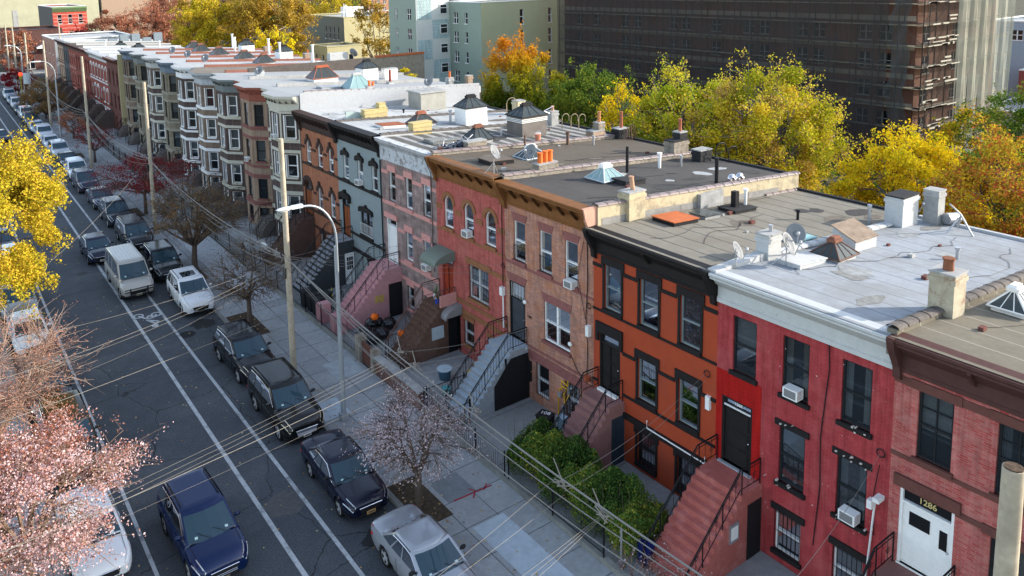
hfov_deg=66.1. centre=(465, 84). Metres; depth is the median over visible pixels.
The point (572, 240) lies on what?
window
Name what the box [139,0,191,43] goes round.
tree
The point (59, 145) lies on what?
parked car
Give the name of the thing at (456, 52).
window
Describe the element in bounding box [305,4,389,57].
olive building
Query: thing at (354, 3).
tree
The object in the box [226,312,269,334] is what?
soil bed
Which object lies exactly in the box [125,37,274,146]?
bay house
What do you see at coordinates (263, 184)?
window
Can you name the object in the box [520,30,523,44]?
window
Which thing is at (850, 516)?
air conditioner
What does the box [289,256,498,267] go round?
service wire
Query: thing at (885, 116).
window
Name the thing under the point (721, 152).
tree
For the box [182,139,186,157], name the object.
window
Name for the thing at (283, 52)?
bay house
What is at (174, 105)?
window
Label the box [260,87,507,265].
row house
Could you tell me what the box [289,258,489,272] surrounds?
service wire
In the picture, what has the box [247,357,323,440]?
parked car
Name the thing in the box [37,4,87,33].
red corner building
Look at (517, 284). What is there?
door
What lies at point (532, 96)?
tree
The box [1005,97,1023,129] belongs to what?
distant building
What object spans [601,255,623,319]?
window
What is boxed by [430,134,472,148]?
junk pile
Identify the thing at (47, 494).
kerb
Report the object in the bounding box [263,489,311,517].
road stain
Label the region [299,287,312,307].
wheelie bin
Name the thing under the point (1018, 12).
ground
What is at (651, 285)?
window
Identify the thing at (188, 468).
service wire
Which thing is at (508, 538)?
service wire
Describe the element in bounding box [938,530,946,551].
door window
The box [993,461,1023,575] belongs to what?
utility pole
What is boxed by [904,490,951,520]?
door window
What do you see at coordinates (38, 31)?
brick garage building
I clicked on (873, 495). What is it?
wall cable
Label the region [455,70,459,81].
window
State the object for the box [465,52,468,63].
window
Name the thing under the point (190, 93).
window
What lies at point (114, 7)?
white building
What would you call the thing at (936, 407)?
window
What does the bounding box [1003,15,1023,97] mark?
distant building
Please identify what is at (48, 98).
utility pole
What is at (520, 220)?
window
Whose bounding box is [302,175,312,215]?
door
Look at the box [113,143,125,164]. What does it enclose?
iron fence
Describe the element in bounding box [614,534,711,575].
bare bush
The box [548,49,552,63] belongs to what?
window
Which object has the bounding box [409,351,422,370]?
cable clamp
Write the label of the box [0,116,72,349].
tree
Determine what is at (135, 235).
parked car
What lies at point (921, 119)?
window
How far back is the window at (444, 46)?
120.76 m
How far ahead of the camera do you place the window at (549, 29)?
122.17 m
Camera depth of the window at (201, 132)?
72.63 m
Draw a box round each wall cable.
[424,158,434,271]
[501,205,502,282]
[577,241,584,315]
[585,247,587,368]
[812,345,829,544]
[866,465,879,534]
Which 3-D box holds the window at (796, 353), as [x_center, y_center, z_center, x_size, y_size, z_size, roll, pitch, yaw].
[10.357,9.005,24.622,0.250,2.090,1.070,-7,10,-34]
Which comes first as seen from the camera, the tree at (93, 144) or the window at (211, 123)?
the window at (211, 123)
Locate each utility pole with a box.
[4,25,10,72]
[11,28,18,87]
[23,33,31,106]
[42,40,52,126]
[80,56,92,167]
[142,82,157,233]
[278,138,296,369]
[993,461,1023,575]
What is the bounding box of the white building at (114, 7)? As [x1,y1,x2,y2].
[98,0,152,34]
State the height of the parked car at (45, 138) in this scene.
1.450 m
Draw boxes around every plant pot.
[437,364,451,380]
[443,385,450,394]
[584,375,589,382]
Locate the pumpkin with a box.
[371,312,378,319]
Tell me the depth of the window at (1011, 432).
19.86 m
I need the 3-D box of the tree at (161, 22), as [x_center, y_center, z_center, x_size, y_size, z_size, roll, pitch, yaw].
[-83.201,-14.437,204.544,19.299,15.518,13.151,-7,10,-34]
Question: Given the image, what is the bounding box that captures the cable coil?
[876,448,884,457]
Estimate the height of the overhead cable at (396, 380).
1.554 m
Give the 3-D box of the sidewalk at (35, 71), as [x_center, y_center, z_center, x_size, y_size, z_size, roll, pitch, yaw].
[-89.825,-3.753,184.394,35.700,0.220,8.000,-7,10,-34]
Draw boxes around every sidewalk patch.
[151,229,187,260]
[177,231,280,305]
[318,397,350,420]
[323,356,364,378]
[354,435,401,473]
[429,472,475,502]
[473,513,573,575]
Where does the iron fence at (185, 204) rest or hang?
on the front yard at (760, 562)
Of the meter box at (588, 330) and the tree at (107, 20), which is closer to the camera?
the meter box at (588, 330)
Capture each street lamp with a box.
[4,45,24,90]
[31,61,62,137]
[276,203,348,421]
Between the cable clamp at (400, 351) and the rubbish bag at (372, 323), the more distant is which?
the rubbish bag at (372, 323)
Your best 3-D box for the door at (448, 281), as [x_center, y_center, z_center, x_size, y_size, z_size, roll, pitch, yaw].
[-0.895,10.000,41.156,0.260,2.570,1.350,-7,10,-34]
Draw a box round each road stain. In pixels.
[177,331,195,338]
[190,319,216,329]
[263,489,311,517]
[361,529,374,546]
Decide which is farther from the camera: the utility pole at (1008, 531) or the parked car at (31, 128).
the parked car at (31, 128)
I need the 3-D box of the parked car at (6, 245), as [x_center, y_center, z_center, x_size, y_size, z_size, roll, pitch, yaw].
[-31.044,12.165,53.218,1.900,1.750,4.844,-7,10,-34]
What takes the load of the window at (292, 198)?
in the bay house at (356, 90)
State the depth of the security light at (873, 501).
22.65 m
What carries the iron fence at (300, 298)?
on the kerb wall at (349, 349)
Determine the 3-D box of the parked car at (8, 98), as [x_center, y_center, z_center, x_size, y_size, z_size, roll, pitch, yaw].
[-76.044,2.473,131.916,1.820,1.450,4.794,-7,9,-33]
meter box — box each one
[499,286,504,327]
[585,324,590,336]
[705,394,710,410]
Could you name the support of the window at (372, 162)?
in the row house at (358, 156)
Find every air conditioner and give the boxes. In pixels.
[271,133,276,138]
[354,178,362,185]
[421,263,430,271]
[461,228,472,238]
[563,277,577,289]
[782,383,803,402]
[838,504,860,527]
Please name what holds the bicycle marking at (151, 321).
on the road
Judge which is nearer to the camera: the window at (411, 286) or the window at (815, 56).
the window at (411, 286)
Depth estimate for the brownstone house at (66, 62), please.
136.28 m
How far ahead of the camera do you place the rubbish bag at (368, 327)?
42.63 m
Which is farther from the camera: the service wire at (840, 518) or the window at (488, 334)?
the window at (488, 334)
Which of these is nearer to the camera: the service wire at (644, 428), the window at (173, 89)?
the service wire at (644, 428)
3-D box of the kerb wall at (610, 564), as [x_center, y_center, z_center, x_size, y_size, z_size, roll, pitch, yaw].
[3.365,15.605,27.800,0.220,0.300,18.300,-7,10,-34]
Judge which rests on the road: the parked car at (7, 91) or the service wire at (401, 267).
the parked car at (7, 91)
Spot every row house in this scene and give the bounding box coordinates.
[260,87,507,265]
[291,94,561,292]
[316,101,628,335]
[385,118,691,368]
[445,142,799,422]
[536,187,918,497]
[643,186,1023,575]
[861,256,1023,575]
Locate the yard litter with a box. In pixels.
[271,270,676,574]
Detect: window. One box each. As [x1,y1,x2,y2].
[25,56,35,68]
[57,15,61,23]
[68,14,72,23]
[78,14,82,22]
[129,62,134,76]
[130,85,136,99]
[132,109,138,123]
[141,66,146,81]
[142,90,148,105]
[147,69,150,86]
[149,95,152,111]
[152,122,154,137]
[153,71,161,86]
[155,96,163,112]
[157,123,165,138]
[169,76,176,93]
[171,103,178,119]
[173,132,181,148]
[178,80,181,99]
[180,108,184,127]
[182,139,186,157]
[185,81,194,100]
[187,110,196,128]
[189,141,198,158]
[196,86,200,106]
[199,117,203,137]
[201,149,205,168]
[203,174,206,185]
[204,88,214,108]
[206,119,216,138]
[208,152,218,170]
[210,177,219,183]
[218,94,222,115]
[220,126,224,148]
[222,161,227,182]
[226,96,237,117]
[228,129,239,149]
[231,164,242,184]
[233,191,243,200]
[243,103,248,126]
[247,139,250,161]
[248,176,252,198]
[249,204,254,220]
[253,105,264,127]
[256,141,266,163]
[258,179,268,200]
[260,208,268,217]
[272,112,278,138]
[274,151,279,176]
[276,191,281,215]
[283,115,296,140]
[285,154,298,179]
[287,196,300,218]
[304,134,311,165]
[315,138,322,170]
[316,181,323,214]
[319,229,325,244]
[326,142,333,175]
[328,187,335,220]
[340,147,349,182]
[354,153,363,188]
[358,205,373,241]
[368,158,378,195]
[387,164,396,205]
[403,170,412,213]
[404,224,413,265]
[406,281,415,312]
[407,9,410,19]
[408,29,411,38]
[421,177,431,221]
[421,233,431,275]
[439,4,446,13]
[440,23,447,33]
[441,43,447,52]
[441,62,448,72]
[441,191,454,232]
[453,12,458,23]
[453,31,458,42]
[454,51,458,62]
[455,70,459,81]
[461,199,475,241]
[462,314,474,351]
[465,13,467,24]
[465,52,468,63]
[465,256,490,310]
[482,207,497,251]
[486,332,494,338]
[511,211,526,267]
[520,9,523,24]
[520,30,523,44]
[536,363,548,400]
[537,221,552,279]
[541,291,571,357]
[548,8,551,22]
[548,28,551,42]
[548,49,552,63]
[562,230,579,291]
[565,380,578,414]
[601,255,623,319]
[621,15,628,26]
[633,425,658,477]
[634,348,659,412]
[636,269,661,336]
[673,449,700,495]
[674,368,701,436]
[676,285,704,356]
[728,316,757,385]
[770,500,804,569]
[773,417,809,500]
[777,335,809,410]
[812,53,820,63]
[828,535,866,575]
[830,445,871,535]
[835,359,872,440]
[883,111,887,127]
[886,53,890,69]
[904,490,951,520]
[909,511,929,534]
[910,378,963,479]
[918,117,924,134]
[920,89,927,104]
[922,56,928,74]
[923,26,930,43]
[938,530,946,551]
[947,110,952,123]
[948,83,953,98]
[950,52,955,68]
[952,22,957,37]
[981,522,1023,575]
[988,409,1023,514]
[1012,30,1022,40]
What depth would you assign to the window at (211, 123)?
71.47 m
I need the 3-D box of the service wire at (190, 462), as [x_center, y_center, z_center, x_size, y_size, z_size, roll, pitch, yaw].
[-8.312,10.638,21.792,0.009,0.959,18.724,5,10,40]
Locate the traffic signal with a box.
[18,72,21,91]
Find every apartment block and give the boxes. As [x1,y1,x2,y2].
[157,0,214,29]
[264,0,321,20]
[351,0,388,12]
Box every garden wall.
[354,332,425,411]
[371,51,424,78]
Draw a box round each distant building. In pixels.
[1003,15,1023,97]
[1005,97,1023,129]
[1018,68,1023,99]
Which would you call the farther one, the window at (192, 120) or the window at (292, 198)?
the window at (192, 120)
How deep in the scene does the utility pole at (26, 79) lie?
125.78 m
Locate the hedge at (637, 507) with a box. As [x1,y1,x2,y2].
[505,416,668,564]
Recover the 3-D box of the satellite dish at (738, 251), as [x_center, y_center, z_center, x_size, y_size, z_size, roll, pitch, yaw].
[9.226,5.831,26.699,0.729,0.940,0.694,-5,9,-26]
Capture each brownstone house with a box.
[44,39,152,89]
[52,42,170,102]
[57,41,160,91]
[64,41,159,111]
[64,41,180,105]
[69,46,136,117]
[77,46,176,123]
[90,56,122,129]
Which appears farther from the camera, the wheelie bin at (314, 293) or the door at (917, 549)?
the wheelie bin at (314, 293)
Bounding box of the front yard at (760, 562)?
[36,88,797,575]
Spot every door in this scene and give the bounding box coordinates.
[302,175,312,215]
[338,189,350,237]
[384,211,397,264]
[442,262,453,294]
[507,271,526,342]
[595,320,622,397]
[717,395,751,478]
[893,471,961,575]
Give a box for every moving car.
[79,231,113,264]
[104,242,153,298]
[157,467,248,575]
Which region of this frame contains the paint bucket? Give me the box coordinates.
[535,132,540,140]
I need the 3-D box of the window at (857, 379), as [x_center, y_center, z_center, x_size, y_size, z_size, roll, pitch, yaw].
[11.471,9.198,23.039,0.250,2.090,1.060,-7,10,-34]
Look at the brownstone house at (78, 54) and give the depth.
126.48 m
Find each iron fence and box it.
[103,137,113,154]
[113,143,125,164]
[172,192,191,216]
[216,230,243,259]
[244,245,285,293]
[292,284,356,349]
[368,333,397,354]
[423,388,447,428]
[426,372,465,406]
[448,399,470,429]
[448,407,505,475]
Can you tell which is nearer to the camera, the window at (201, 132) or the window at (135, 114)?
the window at (201, 132)
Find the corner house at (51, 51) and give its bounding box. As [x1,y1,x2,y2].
[41,31,129,81]
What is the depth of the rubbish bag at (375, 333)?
41.77 m
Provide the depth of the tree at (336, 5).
250.99 m
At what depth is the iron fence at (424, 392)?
34.73 m
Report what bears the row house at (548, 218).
on the front yard at (760, 562)
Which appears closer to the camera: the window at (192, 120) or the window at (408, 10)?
the window at (192, 120)
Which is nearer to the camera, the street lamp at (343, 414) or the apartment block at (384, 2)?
the street lamp at (343, 414)
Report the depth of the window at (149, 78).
87.41 m
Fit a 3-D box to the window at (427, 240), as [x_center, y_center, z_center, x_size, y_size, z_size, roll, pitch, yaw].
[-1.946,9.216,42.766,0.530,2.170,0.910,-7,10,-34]
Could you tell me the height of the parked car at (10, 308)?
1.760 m
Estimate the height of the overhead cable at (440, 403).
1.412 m
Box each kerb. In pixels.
[0,315,69,575]
[1,82,402,507]
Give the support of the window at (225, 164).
in the bay house at (230, 130)
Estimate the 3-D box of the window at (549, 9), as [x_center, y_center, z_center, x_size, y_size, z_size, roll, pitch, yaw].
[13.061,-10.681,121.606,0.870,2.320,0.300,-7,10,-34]
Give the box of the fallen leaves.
[29,151,558,574]
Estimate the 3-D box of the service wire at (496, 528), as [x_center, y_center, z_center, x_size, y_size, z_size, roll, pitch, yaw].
[-0.039,10.798,18.143,0.008,1.448,9.220,4,10,35]
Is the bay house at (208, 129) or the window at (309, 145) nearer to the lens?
the window at (309, 145)
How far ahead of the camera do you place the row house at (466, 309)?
39.93 m
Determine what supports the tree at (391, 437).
on the sidewalk at (482, 505)
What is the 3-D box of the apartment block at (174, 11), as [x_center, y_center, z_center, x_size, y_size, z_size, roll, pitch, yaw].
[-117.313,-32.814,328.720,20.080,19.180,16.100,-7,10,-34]
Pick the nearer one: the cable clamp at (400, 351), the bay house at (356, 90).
the cable clamp at (400, 351)
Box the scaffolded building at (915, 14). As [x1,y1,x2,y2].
[565,0,976,157]
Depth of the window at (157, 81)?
86.23 m
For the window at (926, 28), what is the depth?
76.18 m
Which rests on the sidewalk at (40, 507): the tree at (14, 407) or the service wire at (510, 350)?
the tree at (14, 407)
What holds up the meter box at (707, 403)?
attached to the row house at (655, 306)
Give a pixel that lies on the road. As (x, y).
(314, 551)
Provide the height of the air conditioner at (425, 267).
0.330 m
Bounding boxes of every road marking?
[0,102,364,575]
[0,118,308,575]
[6,214,159,575]
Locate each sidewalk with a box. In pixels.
[0,69,44,75]
[0,79,615,575]
[0,327,64,575]
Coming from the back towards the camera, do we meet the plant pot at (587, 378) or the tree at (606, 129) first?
the tree at (606, 129)
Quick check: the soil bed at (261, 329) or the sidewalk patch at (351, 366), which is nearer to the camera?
the sidewalk patch at (351, 366)
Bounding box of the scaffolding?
[557,0,1015,157]
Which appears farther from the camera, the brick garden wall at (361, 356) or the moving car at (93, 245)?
the moving car at (93, 245)
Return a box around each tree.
[0,27,39,71]
[0,65,37,93]
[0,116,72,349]
[0,296,108,447]
[0,401,173,575]
[13,73,69,118]
[54,109,85,138]
[69,119,120,162]
[72,24,87,32]
[77,7,136,33]
[77,149,198,213]
[110,0,176,43]
[127,174,260,268]
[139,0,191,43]
[167,0,226,46]
[167,0,246,46]
[194,231,311,324]
[217,0,321,53]
[218,0,269,40]
[239,0,283,34]
[250,24,302,56]
[299,0,352,19]
[308,0,360,12]
[337,371,496,506]
[348,0,389,57]
[378,46,389,54]
[399,67,416,76]
[478,20,553,109]
[513,63,577,121]
[539,56,643,130]
[589,75,656,139]
[592,122,643,138]
[618,52,766,163]
[689,48,867,193]
[714,148,725,157]
[820,119,1002,225]
[917,111,1023,237]
[917,135,1023,226]
[923,99,1011,173]
[961,80,1023,165]
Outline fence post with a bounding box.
[620,529,621,567]
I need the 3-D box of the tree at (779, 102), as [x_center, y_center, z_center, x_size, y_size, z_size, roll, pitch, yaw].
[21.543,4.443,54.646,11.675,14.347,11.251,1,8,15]
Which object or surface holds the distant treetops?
on the ground at (1018, 12)
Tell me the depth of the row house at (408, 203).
44.79 m
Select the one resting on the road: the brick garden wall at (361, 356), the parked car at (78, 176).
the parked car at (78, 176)
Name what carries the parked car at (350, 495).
on the road
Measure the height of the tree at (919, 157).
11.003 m
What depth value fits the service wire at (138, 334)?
31.24 m
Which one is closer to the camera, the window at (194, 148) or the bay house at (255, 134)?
the bay house at (255, 134)
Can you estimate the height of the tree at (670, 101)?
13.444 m
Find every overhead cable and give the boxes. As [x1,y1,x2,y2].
[3,53,702,575]
[5,55,690,575]
[5,58,644,575]
[8,59,676,575]
[14,64,645,575]
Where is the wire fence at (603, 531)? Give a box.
[508,454,604,556]
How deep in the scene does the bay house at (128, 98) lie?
98.00 m
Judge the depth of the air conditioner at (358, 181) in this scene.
48.27 m
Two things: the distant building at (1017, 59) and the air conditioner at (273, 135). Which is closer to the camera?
the air conditioner at (273, 135)
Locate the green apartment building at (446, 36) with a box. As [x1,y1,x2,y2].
[388,0,560,104]
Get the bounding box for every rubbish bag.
[358,322,371,333]
[365,317,378,327]
[366,328,380,343]
[376,314,382,327]
[376,324,389,338]
[382,314,396,329]
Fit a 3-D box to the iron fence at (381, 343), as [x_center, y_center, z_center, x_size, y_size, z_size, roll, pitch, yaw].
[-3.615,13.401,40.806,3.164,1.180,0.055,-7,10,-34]
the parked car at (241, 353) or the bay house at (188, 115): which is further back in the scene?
the bay house at (188, 115)
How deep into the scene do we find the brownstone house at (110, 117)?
105.01 m
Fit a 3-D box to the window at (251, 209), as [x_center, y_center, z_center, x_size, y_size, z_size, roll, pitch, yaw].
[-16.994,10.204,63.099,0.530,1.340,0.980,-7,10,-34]
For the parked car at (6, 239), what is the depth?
58.05 m
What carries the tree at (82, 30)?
on the ground at (1018, 12)
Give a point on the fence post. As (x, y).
(620, 547)
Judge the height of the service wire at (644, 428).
0.413 m
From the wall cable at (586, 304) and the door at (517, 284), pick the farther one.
the door at (517, 284)
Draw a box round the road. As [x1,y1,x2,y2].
[0,82,398,575]
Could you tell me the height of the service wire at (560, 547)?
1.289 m
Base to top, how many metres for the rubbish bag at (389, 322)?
0.808 m
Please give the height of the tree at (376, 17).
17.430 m
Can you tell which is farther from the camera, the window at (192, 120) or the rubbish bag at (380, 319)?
the window at (192, 120)
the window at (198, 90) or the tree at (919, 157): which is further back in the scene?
the window at (198, 90)
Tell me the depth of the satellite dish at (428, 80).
58.25 m
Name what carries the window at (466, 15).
in the green apartment building at (446, 36)
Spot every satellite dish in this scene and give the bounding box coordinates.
[169,47,174,54]
[184,50,190,59]
[201,54,208,63]
[255,66,262,75]
[350,48,357,58]
[423,76,432,90]
[484,145,501,173]
[522,144,535,160]
[727,241,748,267]
[772,232,802,264]
[781,223,805,251]
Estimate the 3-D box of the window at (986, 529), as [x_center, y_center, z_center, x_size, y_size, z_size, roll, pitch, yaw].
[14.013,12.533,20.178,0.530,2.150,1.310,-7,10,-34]
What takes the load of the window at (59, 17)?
in the red corner building at (67, 17)
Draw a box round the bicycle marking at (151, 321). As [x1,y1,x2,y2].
[133,312,161,326]
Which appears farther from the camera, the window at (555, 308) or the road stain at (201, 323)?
the road stain at (201, 323)
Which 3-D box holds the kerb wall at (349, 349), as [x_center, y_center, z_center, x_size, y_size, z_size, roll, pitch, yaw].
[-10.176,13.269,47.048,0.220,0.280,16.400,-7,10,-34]
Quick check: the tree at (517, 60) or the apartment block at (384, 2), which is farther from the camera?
the apartment block at (384, 2)
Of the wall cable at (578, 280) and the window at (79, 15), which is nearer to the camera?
the wall cable at (578, 280)
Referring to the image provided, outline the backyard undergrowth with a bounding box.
[503,97,1016,214]
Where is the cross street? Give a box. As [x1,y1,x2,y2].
[0,73,44,78]
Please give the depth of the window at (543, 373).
35.40 m
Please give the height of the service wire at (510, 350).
0.528 m
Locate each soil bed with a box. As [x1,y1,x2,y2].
[130,208,144,215]
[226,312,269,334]
[388,475,452,521]
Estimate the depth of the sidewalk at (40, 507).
29.57 m
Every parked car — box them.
[0,129,8,142]
[0,227,13,244]
[0,285,38,321]
[1,243,16,258]
[2,87,15,99]
[6,94,16,104]
[7,307,50,355]
[9,95,23,108]
[12,103,21,114]
[17,105,31,119]
[22,110,39,126]
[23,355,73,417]
[27,119,42,133]
[34,123,53,140]
[35,389,101,483]
[40,133,58,149]
[47,138,69,158]
[55,150,75,168]
[55,483,131,575]
[63,156,86,180]
[71,166,99,192]
[85,185,112,208]
[98,195,130,226]
[114,212,153,248]
[141,238,183,281]
[166,265,214,314]
[212,319,275,383]
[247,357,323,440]
[300,429,388,518]
[371,504,478,575]
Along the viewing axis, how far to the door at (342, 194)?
50.74 m
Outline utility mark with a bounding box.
[453,483,491,500]
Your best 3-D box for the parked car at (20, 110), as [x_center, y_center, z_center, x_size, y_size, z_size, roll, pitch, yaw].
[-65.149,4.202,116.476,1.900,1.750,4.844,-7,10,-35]
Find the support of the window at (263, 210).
in the bay house at (255, 134)
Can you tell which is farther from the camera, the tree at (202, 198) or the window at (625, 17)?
the window at (625, 17)
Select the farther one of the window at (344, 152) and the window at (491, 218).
the window at (344, 152)
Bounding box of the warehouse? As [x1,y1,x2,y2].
[0,0,99,45]
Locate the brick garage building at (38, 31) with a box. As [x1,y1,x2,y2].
[0,25,62,69]
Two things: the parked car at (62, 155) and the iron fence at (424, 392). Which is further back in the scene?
the parked car at (62, 155)
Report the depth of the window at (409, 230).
44.31 m
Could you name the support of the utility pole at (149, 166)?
on the sidewalk patch at (158, 236)
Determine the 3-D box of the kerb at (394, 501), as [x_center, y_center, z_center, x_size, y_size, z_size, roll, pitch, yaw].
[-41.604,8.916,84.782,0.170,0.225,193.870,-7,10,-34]
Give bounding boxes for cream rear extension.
[308,42,361,60]
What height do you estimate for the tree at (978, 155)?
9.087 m
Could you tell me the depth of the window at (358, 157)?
48.45 m
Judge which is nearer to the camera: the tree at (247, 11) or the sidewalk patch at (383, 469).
the sidewalk patch at (383, 469)
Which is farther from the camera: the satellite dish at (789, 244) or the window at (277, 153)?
the window at (277, 153)
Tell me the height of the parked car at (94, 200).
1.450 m
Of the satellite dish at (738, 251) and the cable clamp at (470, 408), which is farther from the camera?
the satellite dish at (738, 251)
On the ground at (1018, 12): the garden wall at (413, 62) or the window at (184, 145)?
the garden wall at (413, 62)
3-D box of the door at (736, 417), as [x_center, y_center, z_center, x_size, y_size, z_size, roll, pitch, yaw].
[9.236,11.972,26.757,0.300,2.500,1.300,-7,10,-34]
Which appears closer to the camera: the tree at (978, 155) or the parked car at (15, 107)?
the tree at (978, 155)
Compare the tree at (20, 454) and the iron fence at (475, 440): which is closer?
the tree at (20, 454)
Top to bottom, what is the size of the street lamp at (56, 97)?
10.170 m
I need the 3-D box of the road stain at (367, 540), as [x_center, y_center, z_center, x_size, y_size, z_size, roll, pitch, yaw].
[-2.933,15.919,27.703,1.290,0.001,1.254,0,8,11]
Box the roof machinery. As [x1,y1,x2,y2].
[95,32,162,41]
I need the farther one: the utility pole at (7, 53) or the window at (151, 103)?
the utility pole at (7, 53)
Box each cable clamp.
[395,336,406,354]
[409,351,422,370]
[467,393,481,415]
[553,458,569,490]
[592,488,613,523]
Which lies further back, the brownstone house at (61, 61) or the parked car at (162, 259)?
the brownstone house at (61, 61)
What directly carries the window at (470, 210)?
in the row house at (466, 309)
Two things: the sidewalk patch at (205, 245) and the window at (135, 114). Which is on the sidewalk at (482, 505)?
the sidewalk patch at (205, 245)
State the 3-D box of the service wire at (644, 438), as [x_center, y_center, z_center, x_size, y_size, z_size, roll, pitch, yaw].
[5.598,10.984,24.692,0.012,0.413,8.005,6,11,45]
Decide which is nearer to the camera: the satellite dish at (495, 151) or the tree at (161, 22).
the satellite dish at (495, 151)
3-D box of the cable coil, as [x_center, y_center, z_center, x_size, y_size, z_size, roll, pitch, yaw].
[11.900,10.579,22.506,0.040,0.276,0.273,-7,10,-34]
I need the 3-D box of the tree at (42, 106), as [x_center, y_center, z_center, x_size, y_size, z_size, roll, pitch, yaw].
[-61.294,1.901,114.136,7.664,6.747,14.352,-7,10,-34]
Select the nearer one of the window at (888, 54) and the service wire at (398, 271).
the service wire at (398, 271)
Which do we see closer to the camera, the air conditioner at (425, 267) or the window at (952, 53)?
the air conditioner at (425, 267)
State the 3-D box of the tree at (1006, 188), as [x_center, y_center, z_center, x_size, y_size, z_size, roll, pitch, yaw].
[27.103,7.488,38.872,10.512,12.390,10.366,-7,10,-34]
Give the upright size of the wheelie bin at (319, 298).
0.985 m
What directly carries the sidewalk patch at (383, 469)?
on the sidewalk at (482, 505)
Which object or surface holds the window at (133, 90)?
in the bay house at (128, 98)
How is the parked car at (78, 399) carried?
on the road
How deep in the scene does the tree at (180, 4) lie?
184.91 m
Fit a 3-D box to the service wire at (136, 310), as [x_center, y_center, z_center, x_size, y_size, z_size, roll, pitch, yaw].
[-14.016,9.097,32.405,15.215,0.858,0.014,-9,11,-44]
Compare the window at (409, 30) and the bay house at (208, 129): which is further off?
the window at (409, 30)
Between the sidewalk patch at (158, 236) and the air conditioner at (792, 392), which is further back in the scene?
the sidewalk patch at (158, 236)
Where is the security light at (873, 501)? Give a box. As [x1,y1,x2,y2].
[865,493,884,575]
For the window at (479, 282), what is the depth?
38.83 m
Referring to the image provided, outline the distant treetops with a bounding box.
[152,0,350,12]
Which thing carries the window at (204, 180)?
in the bay house at (208, 129)
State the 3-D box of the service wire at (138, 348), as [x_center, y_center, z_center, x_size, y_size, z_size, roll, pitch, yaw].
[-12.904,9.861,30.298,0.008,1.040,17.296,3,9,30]
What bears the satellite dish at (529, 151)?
attached to the row house at (466, 309)
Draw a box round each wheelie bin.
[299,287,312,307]
[306,291,318,311]
[310,295,324,313]
[318,290,331,308]
[535,409,555,431]
[556,413,567,430]
[637,537,655,566]
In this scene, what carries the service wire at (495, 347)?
attached to the cable clamp at (416, 366)
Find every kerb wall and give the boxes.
[246,265,355,357]
[421,409,630,575]
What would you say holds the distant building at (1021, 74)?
on the ground at (1018, 12)
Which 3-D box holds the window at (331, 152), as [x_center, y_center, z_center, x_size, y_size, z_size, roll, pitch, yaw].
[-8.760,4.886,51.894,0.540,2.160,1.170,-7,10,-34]
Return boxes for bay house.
[115,34,261,136]
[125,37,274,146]
[137,38,298,154]
[151,42,320,162]
[168,44,326,176]
[182,52,370,189]
[201,70,403,202]
[227,59,438,224]
[249,70,480,238]
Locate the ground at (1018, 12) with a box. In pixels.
[0,0,1023,475]
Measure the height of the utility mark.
0.001 m
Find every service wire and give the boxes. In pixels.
[0,261,283,379]
[0,264,285,383]
[0,269,284,403]
[0,311,289,422]
[0,353,398,544]
[0,357,397,552]
[0,359,400,559]
[0,362,418,553]
[2,401,373,569]
[3,260,282,342]
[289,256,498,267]
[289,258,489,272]
[303,246,430,260]
[409,306,587,351]
[411,316,576,364]
[426,315,587,372]
[441,478,554,573]
[460,497,560,574]
[523,516,599,575]
[531,517,600,575]
[560,375,703,480]
[565,380,705,490]
[798,454,879,575]
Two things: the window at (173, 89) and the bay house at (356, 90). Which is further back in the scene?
the window at (173, 89)
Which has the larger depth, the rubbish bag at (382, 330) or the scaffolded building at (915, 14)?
the scaffolded building at (915, 14)
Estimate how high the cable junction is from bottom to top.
1.272 m
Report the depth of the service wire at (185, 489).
21.32 m
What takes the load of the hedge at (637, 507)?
on the front yard at (760, 562)
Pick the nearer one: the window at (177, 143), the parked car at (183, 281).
the parked car at (183, 281)
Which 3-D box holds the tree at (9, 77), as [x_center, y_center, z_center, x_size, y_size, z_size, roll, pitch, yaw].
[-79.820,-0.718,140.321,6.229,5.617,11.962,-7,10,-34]
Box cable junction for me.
[257,240,284,277]
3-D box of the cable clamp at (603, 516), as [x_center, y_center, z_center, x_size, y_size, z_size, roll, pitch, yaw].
[3.538,11.172,20.755,0.296,0.419,0.939,-6,9,-27]
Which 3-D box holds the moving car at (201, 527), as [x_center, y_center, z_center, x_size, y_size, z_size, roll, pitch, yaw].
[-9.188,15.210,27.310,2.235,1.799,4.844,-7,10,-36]
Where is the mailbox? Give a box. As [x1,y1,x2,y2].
[729,521,738,544]
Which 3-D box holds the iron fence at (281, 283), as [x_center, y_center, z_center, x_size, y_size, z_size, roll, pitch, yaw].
[-12.922,12.051,50.805,0.064,1.230,7.955,-7,10,-34]
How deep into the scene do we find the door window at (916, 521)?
21.93 m
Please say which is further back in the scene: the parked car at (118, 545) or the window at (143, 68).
the window at (143, 68)

